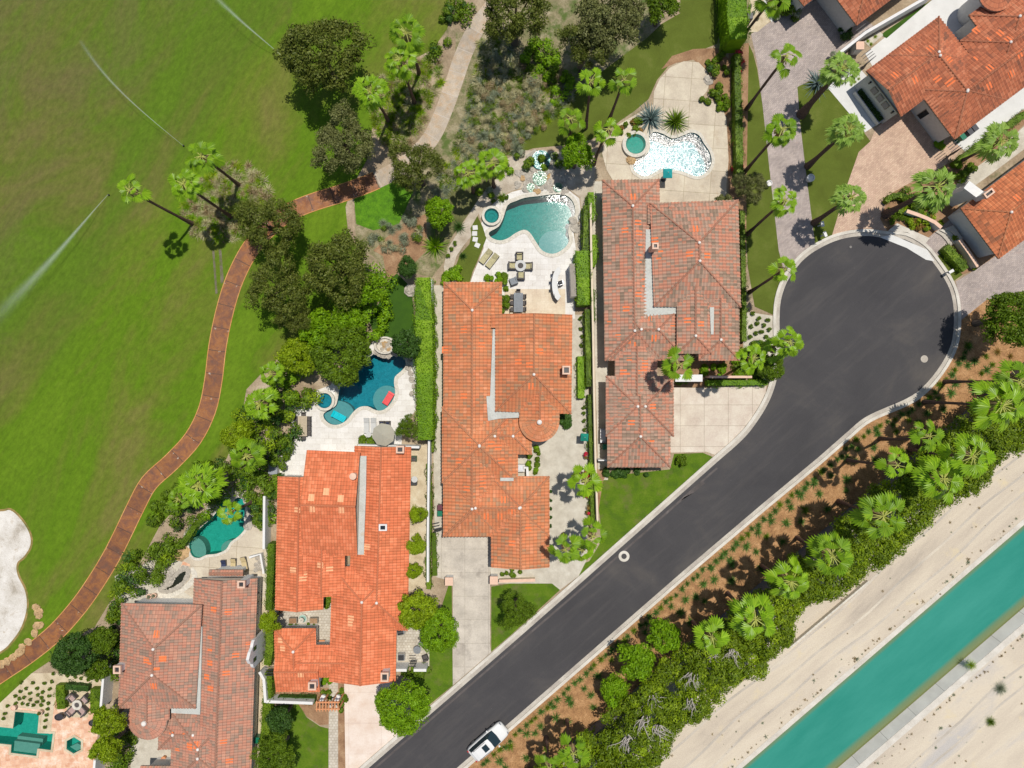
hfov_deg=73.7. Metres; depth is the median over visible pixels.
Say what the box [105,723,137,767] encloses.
garden thicket
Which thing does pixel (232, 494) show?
boulder
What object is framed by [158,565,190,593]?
garden pond
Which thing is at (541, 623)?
road worn edge
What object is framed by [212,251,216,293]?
tyre track
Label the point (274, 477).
side hedge
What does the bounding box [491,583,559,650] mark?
lawn
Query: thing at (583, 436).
parasol
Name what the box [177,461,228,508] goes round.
tree
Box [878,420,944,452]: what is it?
palm tree
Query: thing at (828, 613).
garden wall
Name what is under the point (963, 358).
agave
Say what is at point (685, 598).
agave
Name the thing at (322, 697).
planter pot
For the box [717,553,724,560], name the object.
agave
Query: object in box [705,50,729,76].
bed shrubs
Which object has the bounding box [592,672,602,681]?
agave
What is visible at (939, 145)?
shaded planting
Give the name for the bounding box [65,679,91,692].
fire pit hedge
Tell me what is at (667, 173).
parasol
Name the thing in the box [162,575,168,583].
boulder
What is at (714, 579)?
agave
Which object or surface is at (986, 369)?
agave
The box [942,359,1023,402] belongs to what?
palm tree
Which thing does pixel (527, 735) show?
agave
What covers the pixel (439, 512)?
wheeled bin
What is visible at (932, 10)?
side walk
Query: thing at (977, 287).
driveway
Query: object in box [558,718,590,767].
palm tree
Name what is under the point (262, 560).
garden wall
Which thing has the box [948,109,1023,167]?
walk hedge
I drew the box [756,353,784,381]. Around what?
tree
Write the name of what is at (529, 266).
armchair
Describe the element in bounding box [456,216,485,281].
lawn
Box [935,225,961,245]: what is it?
entry steps
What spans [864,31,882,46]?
succulent bed
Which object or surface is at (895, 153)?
driveway
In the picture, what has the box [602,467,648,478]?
bed shrubs
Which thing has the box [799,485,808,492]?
agave
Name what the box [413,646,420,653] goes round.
side table
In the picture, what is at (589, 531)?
palm tree
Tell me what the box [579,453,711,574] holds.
lawn
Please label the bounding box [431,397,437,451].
side hedge
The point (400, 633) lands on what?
barbecue
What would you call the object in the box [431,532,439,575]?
side hedge
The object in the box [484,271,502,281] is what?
bed shrubs
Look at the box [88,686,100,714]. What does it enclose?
fire pit hedge
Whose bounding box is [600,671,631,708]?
tree
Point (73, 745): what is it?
spa pool
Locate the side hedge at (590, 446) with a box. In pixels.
[585,394,595,519]
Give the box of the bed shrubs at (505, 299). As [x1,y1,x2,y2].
[501,272,509,313]
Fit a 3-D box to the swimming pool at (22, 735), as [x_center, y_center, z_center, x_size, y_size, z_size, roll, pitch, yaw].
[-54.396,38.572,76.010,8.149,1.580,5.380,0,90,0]
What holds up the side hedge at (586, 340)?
on the ground at (315, 380)
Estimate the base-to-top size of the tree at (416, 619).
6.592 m
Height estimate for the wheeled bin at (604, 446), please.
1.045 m
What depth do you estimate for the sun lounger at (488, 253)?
74.91 m
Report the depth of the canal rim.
75.28 m
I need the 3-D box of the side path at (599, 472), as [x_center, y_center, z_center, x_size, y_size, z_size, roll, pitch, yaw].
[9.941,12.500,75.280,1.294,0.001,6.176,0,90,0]
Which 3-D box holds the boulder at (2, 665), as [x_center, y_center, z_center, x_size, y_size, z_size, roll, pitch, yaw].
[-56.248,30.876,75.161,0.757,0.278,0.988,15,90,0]
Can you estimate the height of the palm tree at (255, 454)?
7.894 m
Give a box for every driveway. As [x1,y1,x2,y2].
[344,682,397,767]
[436,533,490,684]
[670,385,765,454]
[751,0,872,268]
[832,110,960,234]
[956,241,1023,319]
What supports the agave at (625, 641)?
on the mulch strip
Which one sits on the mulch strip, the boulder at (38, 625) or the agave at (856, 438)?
the agave at (856, 438)
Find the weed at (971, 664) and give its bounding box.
[963,657,976,670]
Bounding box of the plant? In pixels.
[994,347,1002,356]
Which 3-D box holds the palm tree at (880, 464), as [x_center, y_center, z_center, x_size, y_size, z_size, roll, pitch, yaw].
[36.483,7.714,69.745,3.288,11.130,2.942,-34,90,0]
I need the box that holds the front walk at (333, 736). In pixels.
[329,682,337,767]
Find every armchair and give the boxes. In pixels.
[64,706,77,717]
[65,691,78,702]
[77,705,89,717]
[79,692,89,704]
[411,456,416,460]
[422,653,428,662]
[508,261,515,269]
[509,276,517,285]
[516,252,522,260]
[517,272,524,279]
[525,262,532,270]
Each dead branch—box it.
[607,732,642,755]
[633,715,650,739]
[647,693,666,708]
[652,724,672,746]
[679,671,700,690]
[682,698,695,715]
[722,648,741,668]
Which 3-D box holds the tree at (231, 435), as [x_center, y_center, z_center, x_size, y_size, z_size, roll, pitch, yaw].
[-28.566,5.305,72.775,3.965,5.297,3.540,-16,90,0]
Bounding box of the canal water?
[743,525,1023,767]
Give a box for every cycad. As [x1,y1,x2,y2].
[494,192,506,205]
[662,106,689,138]
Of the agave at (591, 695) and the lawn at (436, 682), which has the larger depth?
the lawn at (436, 682)
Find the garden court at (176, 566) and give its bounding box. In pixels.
[115,559,192,605]
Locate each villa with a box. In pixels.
[113,565,265,767]
[273,445,410,691]
[441,281,572,569]
[602,178,741,467]
[789,0,889,33]
[855,0,1023,141]
[947,160,1023,258]
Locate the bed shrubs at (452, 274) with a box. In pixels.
[440,264,462,285]
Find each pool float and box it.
[331,410,346,421]
[382,391,394,405]
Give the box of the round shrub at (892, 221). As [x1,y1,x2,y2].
[889,219,895,224]
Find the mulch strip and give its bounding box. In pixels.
[468,300,1023,767]
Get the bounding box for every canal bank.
[557,378,1023,767]
[866,632,1023,767]
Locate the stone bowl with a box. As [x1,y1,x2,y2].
[373,337,397,358]
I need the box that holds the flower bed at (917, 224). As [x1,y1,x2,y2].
[901,208,936,231]
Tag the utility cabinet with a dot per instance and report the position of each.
(602, 434)
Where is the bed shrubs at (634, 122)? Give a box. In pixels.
[619,116,643,138]
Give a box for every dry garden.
[354,0,660,276]
[373,214,426,279]
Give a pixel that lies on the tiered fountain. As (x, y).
(302, 618)
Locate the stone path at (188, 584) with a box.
[154,567,197,597]
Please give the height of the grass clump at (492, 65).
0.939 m
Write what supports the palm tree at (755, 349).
on the ground at (315, 380)
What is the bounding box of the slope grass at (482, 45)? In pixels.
[424,38,575,209]
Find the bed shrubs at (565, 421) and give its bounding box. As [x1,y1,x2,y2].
[559,414,572,429]
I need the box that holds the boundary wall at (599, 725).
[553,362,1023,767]
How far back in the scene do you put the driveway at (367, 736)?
75.28 m
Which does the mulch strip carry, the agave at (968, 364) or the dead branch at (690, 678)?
the agave at (968, 364)
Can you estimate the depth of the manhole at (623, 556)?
75.27 m
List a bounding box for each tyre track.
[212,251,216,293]
[219,250,223,282]
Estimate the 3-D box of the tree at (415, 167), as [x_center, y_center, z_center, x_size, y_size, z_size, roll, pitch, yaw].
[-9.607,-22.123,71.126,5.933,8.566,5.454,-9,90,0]
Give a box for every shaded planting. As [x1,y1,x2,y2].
[767,0,801,21]
[837,27,853,40]
[934,140,945,149]
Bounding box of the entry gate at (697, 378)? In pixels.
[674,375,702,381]
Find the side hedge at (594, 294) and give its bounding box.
[589,289,597,320]
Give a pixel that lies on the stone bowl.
(382, 348)
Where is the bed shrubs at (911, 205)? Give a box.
[901,186,937,216]
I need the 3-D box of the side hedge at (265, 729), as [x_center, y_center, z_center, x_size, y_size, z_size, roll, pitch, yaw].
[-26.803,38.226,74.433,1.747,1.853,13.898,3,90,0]
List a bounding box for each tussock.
[985,716,996,727]
[992,682,1008,695]
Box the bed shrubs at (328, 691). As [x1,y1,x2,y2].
[318,689,331,700]
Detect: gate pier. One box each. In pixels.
[445,575,453,585]
[490,574,497,584]
[850,41,863,54]
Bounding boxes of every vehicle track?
[653,451,1023,766]
[683,473,1023,767]
[710,492,1023,767]
[907,664,1023,767]
[927,685,1023,767]
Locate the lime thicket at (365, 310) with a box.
[268,261,398,396]
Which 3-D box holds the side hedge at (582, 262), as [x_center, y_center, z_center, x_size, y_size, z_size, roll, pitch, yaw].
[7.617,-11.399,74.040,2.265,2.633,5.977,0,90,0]
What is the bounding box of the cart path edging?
[0,172,379,683]
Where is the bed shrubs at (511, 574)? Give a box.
[500,569,521,577]
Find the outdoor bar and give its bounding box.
[552,267,560,299]
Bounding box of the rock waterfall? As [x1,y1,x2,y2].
[514,149,569,194]
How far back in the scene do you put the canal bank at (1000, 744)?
75.29 m
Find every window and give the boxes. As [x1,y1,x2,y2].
[870,86,878,94]
[875,93,884,102]
[881,101,889,109]
[917,109,928,118]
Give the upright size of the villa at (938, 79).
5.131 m
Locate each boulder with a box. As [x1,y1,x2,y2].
[0,660,4,668]
[3,657,10,665]
[9,653,16,660]
[14,648,24,656]
[24,638,31,645]
[31,629,37,637]
[32,604,39,609]
[33,622,43,629]
[34,608,40,615]
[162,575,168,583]
[166,567,174,576]
[172,546,189,560]
[206,505,215,514]
[228,487,238,498]
[243,522,252,529]
[244,510,253,521]
[404,284,415,296]
[405,365,411,370]
[568,217,577,224]
[570,224,579,232]
[626,156,635,164]
[703,75,712,84]
[806,174,814,181]
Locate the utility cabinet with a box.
[599,428,605,442]
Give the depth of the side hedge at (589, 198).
73.75 m
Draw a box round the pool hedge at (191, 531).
[171,513,213,551]
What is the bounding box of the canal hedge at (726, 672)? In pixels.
[533,377,1023,767]
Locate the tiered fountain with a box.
[298,614,307,622]
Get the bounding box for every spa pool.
[64,734,82,755]
[314,390,334,410]
[482,206,501,225]
[622,131,648,157]
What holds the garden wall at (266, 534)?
on the ground at (315, 380)
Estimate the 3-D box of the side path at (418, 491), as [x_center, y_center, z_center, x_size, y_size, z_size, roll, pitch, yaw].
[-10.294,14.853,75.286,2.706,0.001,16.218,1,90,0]
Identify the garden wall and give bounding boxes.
[93,758,104,767]
[99,661,114,707]
[249,552,266,573]
[258,665,267,702]
[262,496,270,548]
[267,694,314,704]
[358,443,420,447]
[396,662,408,671]
[414,662,427,671]
[427,280,433,581]
[499,577,534,582]
[523,466,528,475]
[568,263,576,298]
[588,203,597,521]
[705,376,751,377]
[790,580,868,648]
[835,0,928,58]
[903,209,942,230]
[954,239,979,268]
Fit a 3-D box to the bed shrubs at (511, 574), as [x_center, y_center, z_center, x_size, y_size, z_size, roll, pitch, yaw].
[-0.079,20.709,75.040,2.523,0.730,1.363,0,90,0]
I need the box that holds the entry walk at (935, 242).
[926,220,963,255]
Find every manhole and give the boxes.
[619,551,628,561]
[921,355,927,362]
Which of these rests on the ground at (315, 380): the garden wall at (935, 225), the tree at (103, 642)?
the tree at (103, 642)
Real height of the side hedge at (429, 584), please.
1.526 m
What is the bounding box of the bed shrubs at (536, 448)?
[525,445,540,474]
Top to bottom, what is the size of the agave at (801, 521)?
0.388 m
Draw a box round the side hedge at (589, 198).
[583,191,597,222]
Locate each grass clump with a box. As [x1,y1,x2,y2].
[378,218,386,226]
[387,226,398,235]
[396,223,402,231]
[473,75,487,85]
[474,131,489,142]
[477,102,493,116]
[485,60,497,72]
[500,101,511,116]
[502,81,515,97]
[527,86,540,97]
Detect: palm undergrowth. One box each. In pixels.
[176,160,276,245]
[365,46,447,152]
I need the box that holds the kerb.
[359,229,960,767]
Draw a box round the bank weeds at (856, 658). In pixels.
[670,456,1023,767]
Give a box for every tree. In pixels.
[50,631,99,676]
[83,656,115,680]
[87,626,120,653]
[87,726,129,764]
[89,704,126,737]
[116,172,193,225]
[167,168,233,218]
[167,486,190,509]
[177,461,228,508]
[184,140,240,186]
[216,499,255,524]
[219,415,256,450]
[229,437,267,472]
[232,195,306,262]
[242,246,315,322]
[244,386,278,420]
[249,730,295,767]
[258,609,282,633]
[259,361,284,385]
[265,704,293,734]
[270,16,376,99]
[271,301,311,334]
[273,337,315,375]
[298,307,331,348]
[302,225,372,314]
[306,324,372,388]
[308,98,374,174]
[329,298,369,332]
[348,272,382,306]
[351,74,389,122]
[374,676,431,736]
[384,45,418,104]
[386,139,445,192]
[388,12,425,74]
[390,328,421,359]
[394,414,417,437]
[395,255,416,279]
[397,588,439,630]
[404,532,426,554]
[406,562,423,578]
[408,504,428,523]
[418,607,459,653]
[424,195,453,231]
[453,159,481,193]
[477,147,508,188]
[482,0,552,46]
[499,590,537,631]
[534,735,560,767]
[547,532,581,563]
[554,19,609,78]
[557,108,585,135]
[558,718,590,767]
[561,132,596,170]
[566,462,603,498]
[567,535,593,561]
[571,0,646,60]
[575,67,605,129]
[577,515,606,550]
[592,117,620,166]
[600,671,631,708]
[606,67,636,120]
[616,642,655,681]
[645,0,680,26]
[646,617,681,653]
[660,345,693,379]
[690,615,729,654]
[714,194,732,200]
[725,591,775,640]
[731,170,767,205]
[735,343,765,375]
[743,113,796,174]
[744,42,801,110]
[745,185,797,236]
[747,0,790,30]
[747,255,796,294]
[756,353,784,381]
[759,555,808,599]
[760,326,803,356]
[760,337,786,363]
[794,529,853,576]
[796,50,860,118]
[804,113,865,169]
[810,184,866,225]
[836,490,905,539]
[845,445,912,478]
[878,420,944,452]
[881,167,956,218]
[907,432,996,478]
[910,454,963,504]
[921,380,1023,432]
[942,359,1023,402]
[961,121,1019,164]
[972,290,1023,348]
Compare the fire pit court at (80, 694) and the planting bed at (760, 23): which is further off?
the planting bed at (760, 23)
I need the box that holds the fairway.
[0,0,454,701]
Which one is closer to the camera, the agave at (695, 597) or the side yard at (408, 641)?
the agave at (695, 597)
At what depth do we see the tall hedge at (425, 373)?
72.55 m
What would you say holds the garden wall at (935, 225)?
on the planting bed at (945, 212)
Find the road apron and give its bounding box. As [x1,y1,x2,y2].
[881,235,933,260]
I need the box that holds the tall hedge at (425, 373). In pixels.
[411,276,439,439]
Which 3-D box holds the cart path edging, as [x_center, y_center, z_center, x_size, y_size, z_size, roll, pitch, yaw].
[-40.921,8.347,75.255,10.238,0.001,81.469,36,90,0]
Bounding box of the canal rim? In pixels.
[736,519,1023,767]
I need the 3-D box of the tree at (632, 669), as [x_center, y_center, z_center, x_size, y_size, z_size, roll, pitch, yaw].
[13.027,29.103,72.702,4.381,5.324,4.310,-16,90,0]
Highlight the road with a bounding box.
[369,236,953,767]
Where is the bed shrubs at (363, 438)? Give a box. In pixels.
[357,434,375,444]
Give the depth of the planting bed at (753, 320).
75.28 m
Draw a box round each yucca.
[451,221,466,234]
[459,251,466,261]
[508,141,523,158]
[801,69,832,99]
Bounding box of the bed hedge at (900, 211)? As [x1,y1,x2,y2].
[896,207,904,214]
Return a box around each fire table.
[72,699,82,709]
[515,260,525,270]
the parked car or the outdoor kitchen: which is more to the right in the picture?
the parked car
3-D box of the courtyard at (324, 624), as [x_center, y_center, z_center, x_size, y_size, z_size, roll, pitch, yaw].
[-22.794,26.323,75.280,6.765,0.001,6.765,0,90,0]
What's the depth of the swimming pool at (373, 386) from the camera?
76.80 m
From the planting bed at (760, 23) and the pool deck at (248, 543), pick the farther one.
the planting bed at (760, 23)
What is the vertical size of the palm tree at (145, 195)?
12.587 m
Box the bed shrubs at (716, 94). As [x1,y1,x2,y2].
[699,81,730,111]
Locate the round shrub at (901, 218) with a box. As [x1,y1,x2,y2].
[898,214,904,220]
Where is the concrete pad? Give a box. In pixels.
[888,223,929,242]
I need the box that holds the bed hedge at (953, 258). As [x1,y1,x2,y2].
[938,244,967,274]
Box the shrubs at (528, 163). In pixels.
[475,148,563,198]
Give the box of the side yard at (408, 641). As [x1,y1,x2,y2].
[396,628,428,666]
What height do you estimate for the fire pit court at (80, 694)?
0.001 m
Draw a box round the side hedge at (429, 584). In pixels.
[423,463,434,589]
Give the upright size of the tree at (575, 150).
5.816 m
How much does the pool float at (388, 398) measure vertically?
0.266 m
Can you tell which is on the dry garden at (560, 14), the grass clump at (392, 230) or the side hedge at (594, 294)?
the grass clump at (392, 230)
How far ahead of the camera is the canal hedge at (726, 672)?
70.75 m
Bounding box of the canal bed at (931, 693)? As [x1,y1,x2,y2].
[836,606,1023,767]
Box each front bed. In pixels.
[274,688,328,724]
[338,683,344,767]
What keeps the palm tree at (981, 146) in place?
on the planting bed at (945, 212)
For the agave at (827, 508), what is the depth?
75.20 m
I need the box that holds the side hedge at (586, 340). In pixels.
[582,309,591,386]
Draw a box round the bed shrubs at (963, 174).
[944,162,977,183]
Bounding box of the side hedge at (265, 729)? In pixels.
[256,668,276,767]
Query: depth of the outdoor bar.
74.24 m
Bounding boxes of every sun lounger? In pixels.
[220,560,226,566]
[230,558,236,565]
[239,556,248,571]
[363,418,369,432]
[370,418,375,432]
[479,248,492,264]
[485,253,499,268]
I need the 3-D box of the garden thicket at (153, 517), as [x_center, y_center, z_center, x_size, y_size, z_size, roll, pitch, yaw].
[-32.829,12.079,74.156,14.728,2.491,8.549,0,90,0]
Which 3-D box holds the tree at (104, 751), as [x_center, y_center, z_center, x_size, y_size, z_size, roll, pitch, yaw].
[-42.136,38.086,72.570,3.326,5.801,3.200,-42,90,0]
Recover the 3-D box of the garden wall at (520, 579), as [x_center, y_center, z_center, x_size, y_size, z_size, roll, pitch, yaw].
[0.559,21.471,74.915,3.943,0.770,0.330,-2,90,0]
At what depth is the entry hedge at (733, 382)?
74.44 m
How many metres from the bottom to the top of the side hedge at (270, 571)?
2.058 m
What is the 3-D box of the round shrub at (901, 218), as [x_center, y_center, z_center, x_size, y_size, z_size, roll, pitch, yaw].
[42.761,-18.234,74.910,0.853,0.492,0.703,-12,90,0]
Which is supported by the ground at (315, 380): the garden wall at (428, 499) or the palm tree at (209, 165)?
the garden wall at (428, 499)
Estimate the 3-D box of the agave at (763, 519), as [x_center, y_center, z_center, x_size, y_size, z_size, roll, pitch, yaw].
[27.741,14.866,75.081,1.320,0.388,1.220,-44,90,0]
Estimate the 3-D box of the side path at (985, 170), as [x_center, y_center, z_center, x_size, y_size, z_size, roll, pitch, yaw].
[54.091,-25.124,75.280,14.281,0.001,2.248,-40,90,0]
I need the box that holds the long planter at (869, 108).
[852,88,883,125]
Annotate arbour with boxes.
[316,692,344,710]
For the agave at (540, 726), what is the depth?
75.22 m
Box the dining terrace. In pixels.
[505,289,564,313]
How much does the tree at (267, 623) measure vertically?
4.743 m
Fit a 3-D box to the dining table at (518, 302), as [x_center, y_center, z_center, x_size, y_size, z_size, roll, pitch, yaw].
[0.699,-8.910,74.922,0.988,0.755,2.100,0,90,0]
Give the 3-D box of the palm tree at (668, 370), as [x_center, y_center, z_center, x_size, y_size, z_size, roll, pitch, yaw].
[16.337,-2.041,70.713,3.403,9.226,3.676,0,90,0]
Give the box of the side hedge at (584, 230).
[579,205,589,250]
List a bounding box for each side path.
[256,597,266,767]
[408,445,427,590]
[433,285,443,532]
[592,181,607,479]
[597,469,604,510]
[954,127,1023,189]
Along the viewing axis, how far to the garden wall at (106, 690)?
74.05 m
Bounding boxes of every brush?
[367,214,423,253]
[425,0,476,62]
[446,47,574,178]
[520,36,575,105]
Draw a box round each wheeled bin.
[254,733,260,743]
[437,503,442,509]
[437,510,442,515]
[601,443,606,449]
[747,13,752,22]
[955,133,966,142]
[964,128,973,136]
[966,124,978,131]
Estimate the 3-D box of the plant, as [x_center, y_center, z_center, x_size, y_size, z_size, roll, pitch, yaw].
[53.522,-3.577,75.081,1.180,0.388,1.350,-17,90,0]
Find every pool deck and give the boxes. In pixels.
[0,697,97,767]
[183,490,267,596]
[280,341,415,475]
[471,187,580,318]
[602,61,728,202]
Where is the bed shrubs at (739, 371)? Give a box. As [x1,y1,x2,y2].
[731,340,770,379]
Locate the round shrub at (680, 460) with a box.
[676,453,686,466]
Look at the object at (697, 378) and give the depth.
72.66 m
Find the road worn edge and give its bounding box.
[374,467,717,767]
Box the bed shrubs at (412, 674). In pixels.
[400,662,430,679]
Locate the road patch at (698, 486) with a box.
[682,480,704,499]
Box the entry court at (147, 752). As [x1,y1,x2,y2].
[131,733,170,767]
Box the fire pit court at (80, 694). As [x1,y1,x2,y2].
[67,690,88,716]
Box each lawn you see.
[273,704,328,767]
[370,274,414,341]
[411,586,452,702]
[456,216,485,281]
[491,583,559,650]
[500,0,718,155]
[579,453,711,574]
[746,45,781,314]
[797,77,869,242]
[938,254,962,280]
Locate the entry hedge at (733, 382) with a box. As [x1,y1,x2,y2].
[704,376,768,388]
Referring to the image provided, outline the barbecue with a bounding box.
[397,630,405,635]
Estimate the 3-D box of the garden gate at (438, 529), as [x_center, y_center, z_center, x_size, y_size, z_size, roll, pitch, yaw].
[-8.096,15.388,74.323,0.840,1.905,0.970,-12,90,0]
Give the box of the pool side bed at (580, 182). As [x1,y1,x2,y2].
[444,150,595,281]
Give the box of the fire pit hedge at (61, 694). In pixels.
[52,682,69,708]
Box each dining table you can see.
[298,416,306,435]
[514,293,522,311]
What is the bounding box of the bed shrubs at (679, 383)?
[675,373,688,385]
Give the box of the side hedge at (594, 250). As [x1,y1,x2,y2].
[588,234,598,268]
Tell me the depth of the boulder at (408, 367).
75.14 m
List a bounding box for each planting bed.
[0,673,100,730]
[662,48,728,184]
[671,342,745,387]
[729,43,748,258]
[743,312,773,379]
[749,0,770,31]
[880,110,1023,237]
[951,240,994,273]
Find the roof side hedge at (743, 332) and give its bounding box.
[739,211,749,341]
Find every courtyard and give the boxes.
[275,598,330,639]
[491,315,588,589]
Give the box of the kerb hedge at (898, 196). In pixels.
[881,191,908,204]
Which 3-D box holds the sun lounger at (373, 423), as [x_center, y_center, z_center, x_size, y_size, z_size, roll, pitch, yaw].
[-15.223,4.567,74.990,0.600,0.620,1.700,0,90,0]
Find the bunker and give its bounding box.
[0,510,30,650]
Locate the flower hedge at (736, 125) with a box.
[729,53,745,177]
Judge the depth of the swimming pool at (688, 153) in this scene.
76.80 m
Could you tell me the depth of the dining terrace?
75.27 m
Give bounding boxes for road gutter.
[364,232,957,767]
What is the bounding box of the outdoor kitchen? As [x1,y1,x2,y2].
[268,453,279,474]
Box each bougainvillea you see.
[583,451,591,525]
[731,50,744,71]
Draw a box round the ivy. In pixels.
[324,597,330,608]
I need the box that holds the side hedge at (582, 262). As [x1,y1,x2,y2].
[573,250,592,306]
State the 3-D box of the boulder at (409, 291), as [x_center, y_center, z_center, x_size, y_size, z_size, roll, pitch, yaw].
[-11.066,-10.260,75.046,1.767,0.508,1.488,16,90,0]
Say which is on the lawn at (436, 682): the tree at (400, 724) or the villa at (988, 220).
the tree at (400, 724)
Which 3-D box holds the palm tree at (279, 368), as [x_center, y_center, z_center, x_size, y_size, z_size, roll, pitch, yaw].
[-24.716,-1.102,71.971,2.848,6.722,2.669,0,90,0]
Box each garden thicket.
[49,618,120,681]
[104,532,184,623]
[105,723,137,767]
[146,455,276,532]
[227,387,323,500]
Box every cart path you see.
[0,173,379,682]
[373,0,502,187]
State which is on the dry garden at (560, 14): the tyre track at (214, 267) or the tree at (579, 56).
the tree at (579, 56)
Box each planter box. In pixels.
[289,616,297,623]
[310,616,318,623]
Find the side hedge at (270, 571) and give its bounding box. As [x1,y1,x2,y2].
[263,541,275,610]
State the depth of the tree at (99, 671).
71.28 m
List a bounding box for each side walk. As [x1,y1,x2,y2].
[866,0,966,65]
[952,88,1023,150]
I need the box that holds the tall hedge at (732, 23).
[714,0,751,53]
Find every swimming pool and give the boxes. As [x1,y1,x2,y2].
[0,709,55,757]
[187,496,246,560]
[319,350,409,428]
[485,191,578,257]
[630,129,714,179]
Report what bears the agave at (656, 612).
on the mulch strip
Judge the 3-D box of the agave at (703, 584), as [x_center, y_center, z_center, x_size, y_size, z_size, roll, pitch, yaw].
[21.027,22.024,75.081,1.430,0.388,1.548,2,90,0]
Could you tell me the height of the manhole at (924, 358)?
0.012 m
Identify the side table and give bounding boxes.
[411,476,417,482]
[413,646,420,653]
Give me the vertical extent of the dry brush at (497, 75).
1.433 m
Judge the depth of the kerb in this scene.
75.17 m
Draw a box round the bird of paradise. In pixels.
[421,230,449,261]
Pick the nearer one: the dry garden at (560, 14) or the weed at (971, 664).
the weed at (971, 664)
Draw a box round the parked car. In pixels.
[467,721,508,762]
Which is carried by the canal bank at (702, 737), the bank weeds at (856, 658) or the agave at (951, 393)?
the bank weeds at (856, 658)
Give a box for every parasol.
[372,423,394,445]
[580,433,587,440]
[661,169,671,181]
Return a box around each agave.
[495,755,506,766]
[496,747,502,753]
[505,743,514,751]
[520,754,530,762]
[522,728,530,738]
[531,728,538,736]
[535,722,546,729]
[550,712,560,723]
[563,693,573,703]
[567,700,575,707]
[570,679,578,686]
[582,669,590,677]
[584,690,593,700]
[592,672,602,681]
[607,647,615,654]
[619,635,628,644]
[652,609,660,616]
[660,597,669,604]
[676,606,684,617]
[678,585,686,592]
[681,595,690,602]
[684,616,696,625]
[691,591,699,601]
[698,577,707,589]
[710,574,719,584]
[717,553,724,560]
[724,556,734,564]
[726,575,735,586]
[728,561,736,569]
[732,538,740,546]
[740,540,751,552]
[753,527,761,537]
[758,516,768,523]
[767,517,777,524]
[776,500,783,509]
[779,538,787,546]
[781,518,792,527]
[785,503,795,511]
[795,517,805,527]
[797,488,805,501]
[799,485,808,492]
[800,505,809,513]
[809,478,819,489]
[814,490,823,498]
[823,504,831,513]
[842,474,852,484]
[848,441,856,449]
[852,434,859,443]
[869,443,879,451]
[872,429,883,436]
[897,411,906,417]
[923,409,933,416]
[935,380,946,388]
[940,405,947,413]
[945,388,956,400]
[947,371,955,379]
[950,376,959,388]
[958,353,967,361]
[962,361,972,368]
[963,341,973,352]
[970,356,979,364]
[983,365,991,373]
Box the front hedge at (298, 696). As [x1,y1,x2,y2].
[278,692,316,704]
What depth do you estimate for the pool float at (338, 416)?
75.28 m
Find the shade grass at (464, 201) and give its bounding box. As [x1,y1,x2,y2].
[434,160,498,249]
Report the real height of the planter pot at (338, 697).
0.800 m
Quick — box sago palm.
[631,102,666,135]
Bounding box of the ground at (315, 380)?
[33,0,1023,767]
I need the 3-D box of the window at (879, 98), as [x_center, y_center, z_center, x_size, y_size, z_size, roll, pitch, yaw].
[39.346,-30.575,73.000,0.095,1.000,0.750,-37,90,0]
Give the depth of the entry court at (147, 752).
75.28 m
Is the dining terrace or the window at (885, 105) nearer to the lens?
the window at (885, 105)
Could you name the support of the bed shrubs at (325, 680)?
on the ground at (315, 380)
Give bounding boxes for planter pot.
[10,705,17,710]
[37,709,43,715]
[54,712,64,720]
[319,694,326,700]
[334,694,340,700]
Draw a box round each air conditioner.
[398,652,405,660]
[518,464,524,471]
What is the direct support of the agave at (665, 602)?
on the mulch strip
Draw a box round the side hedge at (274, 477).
[270,473,284,498]
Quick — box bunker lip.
[0,508,32,653]
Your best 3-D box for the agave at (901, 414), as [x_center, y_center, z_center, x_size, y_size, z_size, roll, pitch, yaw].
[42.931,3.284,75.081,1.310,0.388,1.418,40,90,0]
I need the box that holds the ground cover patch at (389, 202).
[354,182,412,229]
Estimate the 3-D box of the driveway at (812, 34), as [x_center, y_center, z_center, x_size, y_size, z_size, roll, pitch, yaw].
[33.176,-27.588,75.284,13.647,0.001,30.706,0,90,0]
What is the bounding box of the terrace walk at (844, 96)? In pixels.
[828,67,874,131]
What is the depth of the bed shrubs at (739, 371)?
74.64 m
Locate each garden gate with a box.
[265,667,273,675]
[409,659,417,666]
[432,522,442,531]
[860,49,875,68]
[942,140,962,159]
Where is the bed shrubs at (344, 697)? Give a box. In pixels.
[338,687,348,712]
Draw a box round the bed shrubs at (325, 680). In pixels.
[321,677,332,685]
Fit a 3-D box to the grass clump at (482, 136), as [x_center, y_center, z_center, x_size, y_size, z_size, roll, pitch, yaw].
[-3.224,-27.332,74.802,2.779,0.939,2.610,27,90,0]
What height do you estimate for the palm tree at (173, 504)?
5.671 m
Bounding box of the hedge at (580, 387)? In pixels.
[574,356,586,398]
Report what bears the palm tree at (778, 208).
on the lawn at (763, 254)
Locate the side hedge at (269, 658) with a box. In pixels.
[261,631,274,666]
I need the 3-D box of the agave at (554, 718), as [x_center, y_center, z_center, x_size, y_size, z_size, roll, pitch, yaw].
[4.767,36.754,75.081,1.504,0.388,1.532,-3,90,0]
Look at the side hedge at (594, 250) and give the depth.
73.92 m
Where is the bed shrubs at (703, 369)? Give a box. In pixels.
[699,362,727,375]

